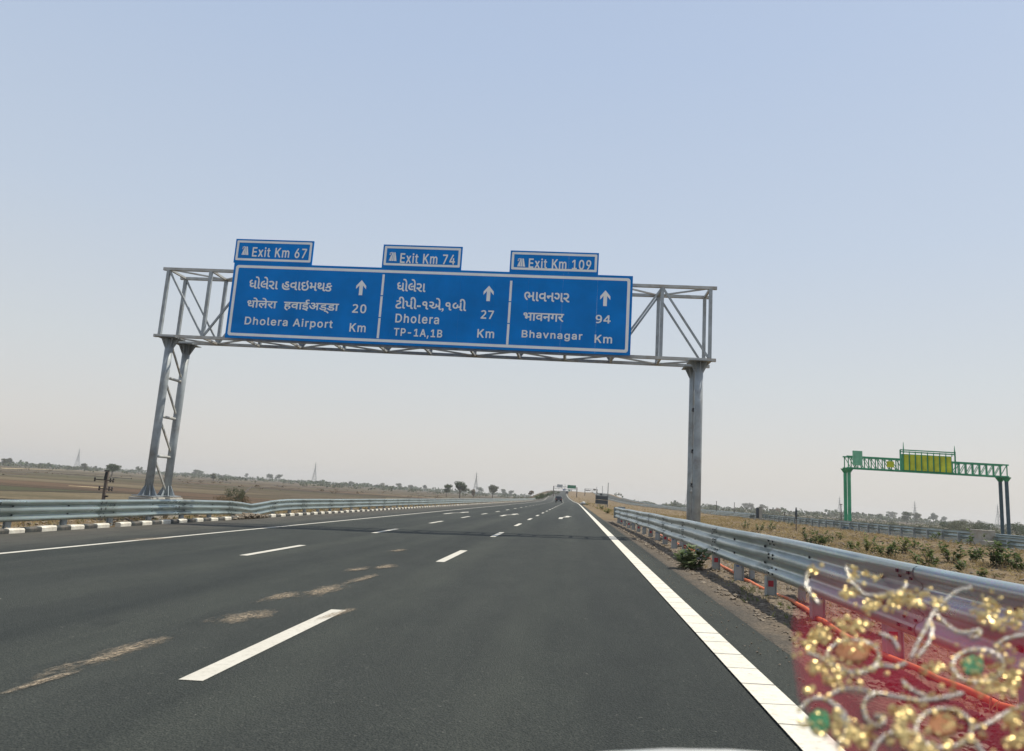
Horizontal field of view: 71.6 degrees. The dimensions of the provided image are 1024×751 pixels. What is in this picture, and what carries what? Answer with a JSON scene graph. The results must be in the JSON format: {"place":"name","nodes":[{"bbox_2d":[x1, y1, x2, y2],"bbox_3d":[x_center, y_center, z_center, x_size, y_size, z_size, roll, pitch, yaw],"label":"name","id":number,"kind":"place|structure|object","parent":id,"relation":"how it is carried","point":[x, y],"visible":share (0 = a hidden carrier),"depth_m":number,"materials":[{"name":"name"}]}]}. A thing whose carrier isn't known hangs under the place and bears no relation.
{"place":"outdoors","nodes":[
{"label":"outdoors","id":0,"kind":"place"},
{"bbox_2d":[0,491,913,750],"bbox_3d":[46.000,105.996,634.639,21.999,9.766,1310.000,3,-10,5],"label":"road","id":1,"kind":"structure","parent":0,"point":[546,629],"depth_m":6.11,"materials":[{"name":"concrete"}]},
{"bbox_2d":[8,672,75,691],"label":"dust patch","id":2,"kind":"object","parent":1,"relation":"on","point":[55,676],"visible":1,"depth_m":4.59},
{"bbox_2d":[86,639,160,662],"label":"dust patch","id":3,"kind":"object","parent":1,"relation":"on","point":[127,649],"visible":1,"depth_m":5.49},
{"bbox_2d":[224,613,266,620],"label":"dust patch","id":4,"kind":"object","parent":1,"relation":"on","point":[244,616],"visible":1,"depth_m":7.12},
{"bbox_2d":[270,593,292,598],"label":"dust patch","id":5,"kind":"object","parent":1,"relation":"on","point":[280,595],"visible":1,"depth_m":8.60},
{"bbox_2d":[311,586,332,593],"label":"dust patch","id":6,"kind":"object","parent":1,"relation":"on","point":[322,590],"visible":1,"depth_m":9.14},
{"bbox_2d":[0,496,922,750],"bbox_3d":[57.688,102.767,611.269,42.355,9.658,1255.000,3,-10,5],"label":"road marking","id":7,"kind":"structure","parent":1,"relation":"on","point":[778,705],"depth_m":5.81,"materials":[{"name":"paint"}]},
{"bbox_2d":[555,496,561,502],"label":"car","id":8,"kind":"object","parent":1,"relation":"on","point":[558,498],"visible":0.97,"depth_m":199.62,"materials":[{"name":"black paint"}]},
{"bbox_2d":[625,748,744,750],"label":"car bonnet","id":9,"kind":"object","parent":1,"relation":"on","point":[667,749],"visible":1,"depth_m":0.70,"materials":[{"name":"white paint"}]},
{"bbox_2d":[0,464,1023,583],"bbox_3d":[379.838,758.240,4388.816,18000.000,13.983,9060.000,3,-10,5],"label":"ground","id":10,"kind":"structure","parent":0,"point":[42,485],"depth_m":210.81,"materials":[{"name":"soil"}]},
{"bbox_2d":[3,458,12,462],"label":"tree","id":11,"kind":"object","parent":10,"relation":"on","point":[9,460],"visible":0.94,"depth_m":896.66,"materials":[{"name":"green plant"}]},
{"bbox_2d":[74,449,79,466],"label":"lattice pylon","id":12,"kind":"object","parent":10,"relation":"on","point":[78,456],"visible":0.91,"depth_m":1580.50,"materials":[{"name":"metal"}]},
{"bbox_2d":[94,470,114,499],"bbox_3d":[-32.998,10.070,57.074,1.736,4.923,0.275,3,-10,5],"label":"electric pole","id":13,"kind":"object","parent":10,"relation":"on","point":[105,480],"visible":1,"depth_m":57.22,"materials":[{"name":"grey concrete"}]},
{"bbox_2d":[106,463,121,474],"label":"tree","id":14,"kind":"object","parent":10,"relation":"on","point":[112,467],"visible":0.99,"depth_m":505.23,"materials":[{"name":"green plant"}]},
{"bbox_2d":[0,506,395,527],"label":"verge rubble","id":15,"kind":"object","parent":10,"relation":"on","point":[243,515],"visible":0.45,"depth_m":28.54,"materials":[{"name":"stone"}]},
{"bbox_2d":[214,494,234,500],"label":"bush","id":16,"kind":"object","parent":10,"relation":"on","point":[224,498],"visible":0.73,"depth_m":118.92,"materials":[{"name":"green plant"}]},
{"bbox_2d":[225,487,244,501],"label":"bush","id":17,"kind":"object","parent":10,"relation":"on","point":[241,494],"visible":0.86,"depth_m":122.06,"materials":[{"name":"green plant"}]},
{"bbox_2d":[234,492,250,503],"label":"bush","id":18,"kind":"object","parent":10,"relation":"on","point":[244,499],"visible":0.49,"depth_m":130.30,"materials":[{"name":"brown plant"}]},
{"bbox_2d":[0,498,535,527],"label":"crash barrier","id":19,"kind":"object","parent":10,"relation":"on","point":[63,511],"visible":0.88,"depth_m":24.41,"materials":[{"name":"metal"}]},
{"bbox_2d":[0,499,535,533],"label":"kerb","id":20,"kind":"structure","parent":10,"relation":"on","point":[65,527],"depth_m":23.32,"materials":[{"name":"white concrete"}]},
{"bbox_2d":[312,464,316,484],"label":"lattice pylon","id":21,"kind":"object","parent":10,"relation":"on","point":[315,466],"visible":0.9,"depth_m":1172.18,"materials":[{"name":"metal"}]},
{"bbox_2d":[127,267,716,521],"bbox_3d":[-3.358,1.354,26.650,21.240,10.126,2.120,3,-10,5],"label":"overhead gantry","id":22,"kind":"object","parent":10,"relation":"on","point":[694,368],"visible":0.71,"depth_m":26.95,"materials":[{"name":"metal"}]},
{"bbox_2d":[225,263,632,355],"bbox_3d":[-3.212,-2.511,26.481,15.169,2.952,0.262,3,-10,5],"label":"road sign","id":23,"kind":"object","parent":22,"relation":"attached to","point":[513,311],"visible":1,"depth_m":26.33,"materials":[{"name":"metal"}]},
{"bbox_2d":[233,239,314,264],"bbox_3d":[-9.156,-4.513,27.270,3.108,1.412,0.122,3,-10,5],"label":"exit sign","id":24,"kind":"object","parent":23,"relation":"attached to","point":[292,252],"visible":1,"depth_m":27.26,"materials":[{"name":"metal"}]},
{"bbox_2d":[382,244,462,269],"bbox_3d":[-3.392,-4.216,26.720,3.031,1.369,0.122,3,-10,5],"label":"exit sign","id":25,"kind":"object","parent":23,"relation":"attached to","point":[424,257],"visible":1,"depth_m":26.70,"materials":[{"name":"metal"}]},
{"bbox_2d":[509,250,598,274],"bbox_3d":[1.543,-3.941,26.245,3.268,1.290,0.122,3,-10,5],"label":"exit sign","id":26,"kind":"object","parent":23,"relation":"attached to","point":[555,262],"visible":1,"depth_m":26.23,"materials":[{"name":"metal"}]},
{"bbox_2d":[443,484,452,496],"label":"tree","id":27,"kind":"object","parent":10,"relation":"on","point":[448,487],"visible":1,"depth_m":523.06,"materials":[{"name":"green plant"}]},
{"bbox_2d":[454,481,469,497],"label":"tree","id":28,"kind":"object","parent":10,"relation":"on","point":[459,486],"visible":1,"depth_m":487.12,"materials":[{"name":"green plant"}]},
{"bbox_2d":[473,473,478,495],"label":"lattice pylon","id":29,"kind":"object","parent":10,"relation":"on","point":[476,486],"visible":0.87,"depth_m":995.73,"materials":[{"name":"metal"}]},
{"bbox_2d":[488,485,498,498],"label":"tree","id":30,"kind":"object","parent":10,"relation":"on","point":[492,489],"visible":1,"depth_m":614.67,"materials":[{"name":"green plant"}]},
{"bbox_2d":[0,462,1014,529],"bbox_3d":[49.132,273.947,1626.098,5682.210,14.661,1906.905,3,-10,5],"label":"scrub","id":31,"kind":"object","parent":10,"relation":"on","point":[814,514],"visible":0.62,"depth_m":807.20,"materials":[{"name":"grey plant"}]},
{"bbox_2d":[17,468,999,528],"bbox_3d":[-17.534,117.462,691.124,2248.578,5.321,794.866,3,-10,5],"label":"dry scrub","id":32,"kind":"object","parent":10,"relation":"on","point":[257,485],"visible":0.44,"depth_m":449.20,"materials":[{"name":"brown plant"}]},
{"bbox_2d":[0,505,1021,695],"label":"green grass","id":33,"kind":"structure","parent":10,"relation":"on","point":[757,599],"depth_m":9.40,"materials":[{"name":"green plant"}]},
{"bbox_2d":[0,496,1023,742],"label":"dry grass","id":34,"kind":"structure","parent":10,"relation":"on","point":[786,528],"depth_m":41.05,"materials":[{"name":"brown plant"}]},
{"bbox_2d":[12,460,1023,528],"bbox_3d":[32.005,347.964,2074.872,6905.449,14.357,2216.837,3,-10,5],"label":"tree belt","id":35,"kind":"object","parent":10,"relation":"on","point":[832,512],"visible":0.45,"depth_m":1138.95,"materials":[{"name":"green plant"}]},
{"bbox_2d":[553,486,576,496],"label":"gantry","id":36,"kind":"object","parent":10,"relation":"on","point":[566,487],"visible":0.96,"depth_m":423.36,"materials":[{"name":"metal"}]},
{"bbox_2d":[567,485,575,488],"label":"sign","id":37,"kind":"object","parent":36,"relation":"attached to","point":[572,486],"visible":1,"depth_m":423.05,"materials":[{"name":"metal"}]},
{"bbox_2d":[595,493,607,506],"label":"board sign","id":38,"kind":"object","parent":10,"relation":"on","point":[603,500],"visible":0.9,"depth_m":146.70,"materials":[{"name":"metal"}]},
{"bbox_2d":[592,492,755,518],"bbox_3d":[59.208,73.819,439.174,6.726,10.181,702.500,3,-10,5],"label":"crash barrier","id":39,"kind":"object","parent":10,"relation":"on","point":[753,516],"visible":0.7,"depth_m":127.67,"materials":[{"name":"metal"}]},
{"bbox_2d":[742,503,748,511],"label":"tree","id":40,"kind":"object","parent":10,"relation":"on","point":[745,505],"visible":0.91,"depth_m":1438.11,"materials":[{"name":"green plant"}]},
{"bbox_2d":[754,507,764,520],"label":"marker post","id":41,"kind":"object","parent":10,"relation":"on","point":[759,513],"visible":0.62,"depth_m":92.55,"materials":[{"name":"concrete"}]},
{"bbox_2d":[755,522,764,531],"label":"shrub","id":42,"kind":"object","parent":10,"relation":"on","point":[761,529],"visible":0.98,"depth_m":55.33,"materials":[{"name":"green plant"}]},
{"bbox_2d":[768,521,775,530],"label":"shrub","id":43,"kind":"object","parent":10,"relation":"on","point":[772,526],"visible":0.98,"depth_m":55.91,"materials":[{"name":"green plant"}]},
{"bbox_2d":[795,507,796,530],"bbox_3d":[23.614,12.054,59.021,0.166,2.155,0.166,7,-10,-17],"label":"pole","id":44,"kind":"object","parent":10,"relation":"on","point":[796,517],"visible":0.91,"depth_m":59.02,"materials":[{"name":"grey metal"}]},
{"bbox_2d":[799,527,820,543],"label":"shrub","id":45,"kind":"object","parent":10,"relation":"on","point":[805,537],"visible":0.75,"depth_m":37.79,"materials":[{"name":"green plant"}]},
{"bbox_2d":[604,520,1023,750],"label":"gravel shoulder","id":46,"kind":"object","parent":10,"relation":"on","point":[879,704],"visible":0.33,"depth_m":6.83},
{"bbox_2d":[673,543,711,569],"bbox_3d":[3.535,3.579,14.003,0.747,0.534,0.669,3,-10,5],"label":"milkweed plant","id":47,"kind":"object","parent":46,"relation":"on","point":[689,561],"visible":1,"depth_m":13.96,"materials":[{"name":"green plant"}]},
{"bbox_2d":[660,534,1019,714],"bbox_3d":[4.421,4.130,15.778,0.482,0.073,26.871,3,-10,6],"label":"conduit pipe","id":48,"kind":"object","parent":46,"relation":"on","point":[1002,706],"visible":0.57,"depth_m":5.71,"materials":[{"name":"grey plastic"}]},
{"bbox_2d":[609,521,1023,750],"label":"loose stones","id":49,"kind":"object","parent":10,"relation":"on","point":[971,713],"visible":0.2,"depth_m":6.24,"materials":[{"name":"brown gravel"}]},
{"bbox_2d":[807,530,828,545],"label":"shrub","id":50,"kind":"object","parent":10,"relation":"on","point":[820,540],"visible":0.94,"depth_m":36.84,"materials":[{"name":"green plant"}]},
{"bbox_2d":[614,507,1023,723],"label":"crash barrier","id":51,"kind":"object","parent":10,"relation":"on","point":[773,559],"visible":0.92,"depth_m":6.67,"materials":[{"name":"metal"}]},
{"bbox_2d":[622,498,1023,538],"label":"crash barrier","id":52,"kind":"object","parent":10,"relation":"on","point":[1009,536],"visible":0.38,"depth_m":163.30,"materials":[{"name":"metal"}]},
{"bbox_2d":[819,533,833,542],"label":"shrub","id":53,"kind":"object","parent":10,"relation":"on","point":[829,536],"visible":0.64,"depth_m":41.10,"materials":[{"name":"green plant"}]},
{"bbox_2d":[847,541,854,548],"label":"shrub","id":54,"kind":"object","parent":10,"relation":"on","point":[850,545],"visible":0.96,"depth_m":36.73,"materials":[{"name":"green plant"}]},
{"bbox_2d":[683,507,1023,535],"bbox_3d":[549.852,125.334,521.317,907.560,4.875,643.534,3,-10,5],"label":"scrub","id":55,"kind":"object","parent":10,"relation":"on","point":[997,530],"visible":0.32,"depth_m":494.84,"materials":[{"name":"plant"}]},
{"bbox_2d":[708,523,1021,583],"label":"dead weeds","id":56,"kind":"object","parent":10,"relation":"on","point":[994,575],"visible":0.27,"depth_m":32.45,"materials":[{"name":"brown plant"}]},
{"bbox_2d":[762,514,969,541],"bbox_3d":[30.145,14.200,67.068,0.247,1.205,50.640,3,-10,5],"label":"crash barrier","id":57,"kind":"object","parent":10,"relation":"on","point":[959,535],"visible":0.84,"depth_m":56.40,"materials":[{"name":"metal"}]},
{"bbox_2d":[710,524,1023,580],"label":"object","id":58,"kind":"object","parent":10,"relation":"on","point":[925,541],"visible":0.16,"depth_m":37.98,"materials":[{"name":"plant"}]},
{"bbox_2d":[854,532,886,553],"bbox_3d":[16.573,7.773,32.910,1.517,0.955,0.788,5,-10,-9],"label":"shrub","id":59,"kind":"object","parent":10,"relation":"on","point":[866,546],"visible":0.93,"depth_m":32.86,"materials":[{"name":"green plant"}]},
{"bbox_2d":[873,537,901,557],"bbox_3d":[16.360,7.493,30.998,1.010,0.935,1.257,-5,-13,41],"label":"shrub","id":60,"kind":"object","parent":10,"relation":"on","point":[890,550],"visible":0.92,"depth_m":30.77,"materials":[{"name":"green plant"}]},
{"bbox_2d":[886,511,897,517],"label":"tree","id":61,"kind":"object","parent":10,"relation":"on","point":[891,514],"visible":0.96,"depth_m":1413.90,"materials":[{"name":"green plant"}]},
{"bbox_2d":[888,536,912,553],"bbox_3d":[19.087,8.282,34.763,1.056,0.845,0.864,-5,-13,42],"label":"shrub","id":62,"kind":"object","parent":10,"relation":"on","point":[904,544],"visible":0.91,"depth_m":34.74,"materials":[{"name":"green plant"}]},
{"bbox_2d":[901,511,912,524],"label":"tree","id":63,"kind":"object","parent":10,"relation":"on","point":[906,515],"visible":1,"depth_m":720.14,"materials":[{"name":"green plant"}]},
{"bbox_2d":[905,537,919,548],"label":"shrub","id":64,"kind":"object","parent":10,"relation":"on","point":[915,542],"visible":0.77,"depth_m":37.94,"materials":[{"name":"green plant"}]},
{"bbox_2d":[913,512,921,523],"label":"tree","id":65,"kind":"object","parent":10,"relation":"on","point":[916,515],"visible":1,"depth_m":929.55,"materials":[{"name":"green plant"}]},
{"bbox_2d":[908,543,938,565],"bbox_3d":[15.640,6.851,27.088,1.118,0.899,1.113,-5,-13,42],"label":"shrub","id":66,"kind":"object","parent":10,"relation":"on","point":[931,555],"visible":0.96,"depth_m":27.02,"materials":[{"name":"green plant"}]},
{"bbox_2d":[841,455,1010,534],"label":"overhead gantry","id":67,"kind":"object","parent":10,"relation":"on","point":[847,471],"visible":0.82,"depth_m":68.36,"materials":[{"name":"green metal"}]},
{"bbox_2d":[852,451,862,465],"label":"sign board","id":68,"kind":"object","parent":67,"relation":"attached to","point":[857,457],"visible":1,"depth_m":68.77,"materials":[{"name":"green metal"}]},
{"bbox_2d":[887,461,893,467],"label":"sign board","id":69,"kind":"object","parent":67,"relation":"attached to","point":[890,463],"visible":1,"depth_m":68.42,"materials":[{"name":"yellow metal"}]},
{"bbox_2d":[892,443,961,474],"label":"message board","id":70,"kind":"object","parent":67,"relation":"attached to","point":[927,463],"visible":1,"depth_m":68.13,"materials":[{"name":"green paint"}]},
{"bbox_2d":[904,454,908,469],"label":"door panel","id":71,"kind":"structure","parent":70,"relation":"in","point":[906,457],"depth_m":68.29,"materials":[{"name":"yellow metal"}]},
{"bbox_2d":[910,455,914,469],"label":"door panel","id":72,"kind":"structure","parent":70,"relation":"in","point":[912,457],"depth_m":68.24,"materials":[{"name":"yellow metal"}]},
{"bbox_2d":[916,455,920,470],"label":"door panel","id":73,"kind":"structure","parent":70,"relation":"in","point":[918,457],"depth_m":68.19,"materials":[{"name":"yellow metal"}]},
{"bbox_2d":[922,455,926,470],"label":"door panel","id":74,"kind":"structure","parent":70,"relation":"in","point":[924,458],"depth_m":68.15,"materials":[{"name":"yellow metal"}]},
{"bbox_2d":[928,456,932,471],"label":"door panel","id":75,"kind":"structure","parent":70,"relation":"in","point":[930,458],"depth_m":68.10,"materials":[{"name":"yellow metal"}]},
{"bbox_2d":[934,456,938,471],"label":"door panel","id":76,"kind":"structure","parent":70,"relation":"in","point":[936,458],"depth_m":68.05,"materials":[{"name":"yellow metal"}]},
{"bbox_2d":[940,456,944,471],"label":"door panel","id":77,"kind":"structure","parent":70,"relation":"in","point":[942,459],"depth_m":68.00,"materials":[{"name":"yellow metal"}]},
{"bbox_2d":[946,457,951,472],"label":"door panel","id":78,"kind":"structure","parent":70,"relation":"in","point":[948,459],"depth_m":67.93,"materials":[{"name":"yellow metal"}]},
{"bbox_2d":[928,513,937,522],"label":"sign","id":79,"kind":"object","parent":10,"relation":"on","point":[933,516],"visible":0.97,"depth_m":1134.10,"materials":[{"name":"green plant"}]},
{"bbox_2d":[929,532,942,540],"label":"shrub","id":80,"kind":"object","parent":10,"relation":"on","point":[938,533],"visible":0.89,"depth_m":46.27,"materials":[{"name":"green plant"}]},
{"bbox_2d":[939,521,964,529],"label":"bush","id":81,"kind":"object","parent":10,"relation":"on","point":[943,523],"visible":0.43,"depth_m":354.24,"materials":[{"name":"green plant"}]},
{"bbox_2d":[937,541,969,562],"bbox_3d":[18.515,7.357,29.766,1.539,0.993,0.813,5,-10,-8],"label":"shrub","id":82,"kind":"object","parent":10,"relation":"on","point":[947,554],"visible":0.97,"depth_m":29.65,"materials":[{"name":"green plant"}]},
{"bbox_2d":[954,558,968,570],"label":"shrub","id":83,"kind":"object","parent":10,"relation":"on","point":[959,566],"visible":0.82,"depth_m":23.48,"materials":[{"name":"green plant"}]},
{"bbox_2d":[947,520,984,529],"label":"bush","id":84,"kind":"object","parent":10,"relation":"on","point":[962,525],"visible":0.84,"depth_m":342.02,"materials":[{"name":"green plant"}]},
{"bbox_2d":[967,545,983,562],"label":"shrub","id":85,"kind":"object","parent":10,"relation":"on","point":[974,555],"visible":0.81,"depth_m":30.49,"materials":[{"name":"green plant"}]},
{"bbox_2d":[976,567,986,577],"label":"shrub","id":86,"kind":"object","parent":10,"relation":"on","point":[981,573],"visible":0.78,"depth_m":21.92,"materials":[{"name":"green plant"}]},
{"bbox_2d":[974,522,994,529],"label":"bush","id":87,"kind":"object","parent":10,"relation":"on","point":[987,526],"visible":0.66,"depth_m":336.24,"materials":[{"name":"green plant"}]},
{"bbox_2d":[969,529,1003,547],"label":"concrete block","id":88,"kind":"structure","parent":10,"relation":"on","point":[980,538],"depth_m":41.12,"materials":[{"name":"white concrete"}]},
{"bbox_2d":[966,528,1019,565],"bbox_3d":[19.076,6.874,28.287,2.026,1.435,1.184,-7,-14,48],"label":"shrub","id":89,"kind":"object","parent":10,"relation":"on","point":[998,544],"visible":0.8,"depth_m":28.26,"materials":[{"name":"green plant"}]},
{"bbox_2d":[994,504,999,527],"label":"lattice pylon","id":90,"kind":"object","parent":10,"relation":"on","point":[998,523],"visible":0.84,"depth_m":1071.78,"materials":[{"name":"metal"}]},
{"bbox_2d":[986,546,1021,566],"bbox_3d":[19.292,7.127,27.871,1.210,0.801,1.111,-3,-12,36],"label":"shrub","id":91,"kind":"object","parent":10,"relation":"on","point":[1000,558],"visible":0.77,"depth_m":27.78,"materials":[{"name":"green plant"}]},
{"bbox_2d":[993,536,1023,548],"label":"crash barrier","id":92,"kind":"object","parent":10,"relation":"on","point":[1017,543],"visible":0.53,"depth_m":39.32,"materials":[{"name":"metal"}]},
{"bbox_2d":[1000,553,1023,569],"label":"shrub","id":93,"kind":"object","parent":10,"relation":"on","point":[1016,565],"visible":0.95,"depth_m":27.04,"materials":[{"name":"green plant"}]},
{"bbox_2d":[1005,522,1023,535],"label":"bush","id":94,"kind":"object","parent":10,"relation":"on","point":[1020,529],"visible":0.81,"depth_m":320.80,"materials":[{"name":"green plant"}]},
{"bbox_2d":[0,0,1023,524],"label":"sky","id":95,"kind":"structure","parent":0,"point":[846,177],"materials":[{"name":"blue"}]},
{"bbox_2d":[597,493,1023,549],"bbox_3d":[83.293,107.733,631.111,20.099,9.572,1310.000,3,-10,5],"label":"opposite road","id":96,"kind":"structure","parent":0,"point":[816,525],"depth_m":80.24,"materials":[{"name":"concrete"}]},
{"bbox_2d":[791,563,1023,750],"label":"embroidered cloth","id":97,"kind":"object","parent":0,"point":[850,651],"visible":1,"depth_m":0.57,"materials":[{"name":"gold"}]}
]}

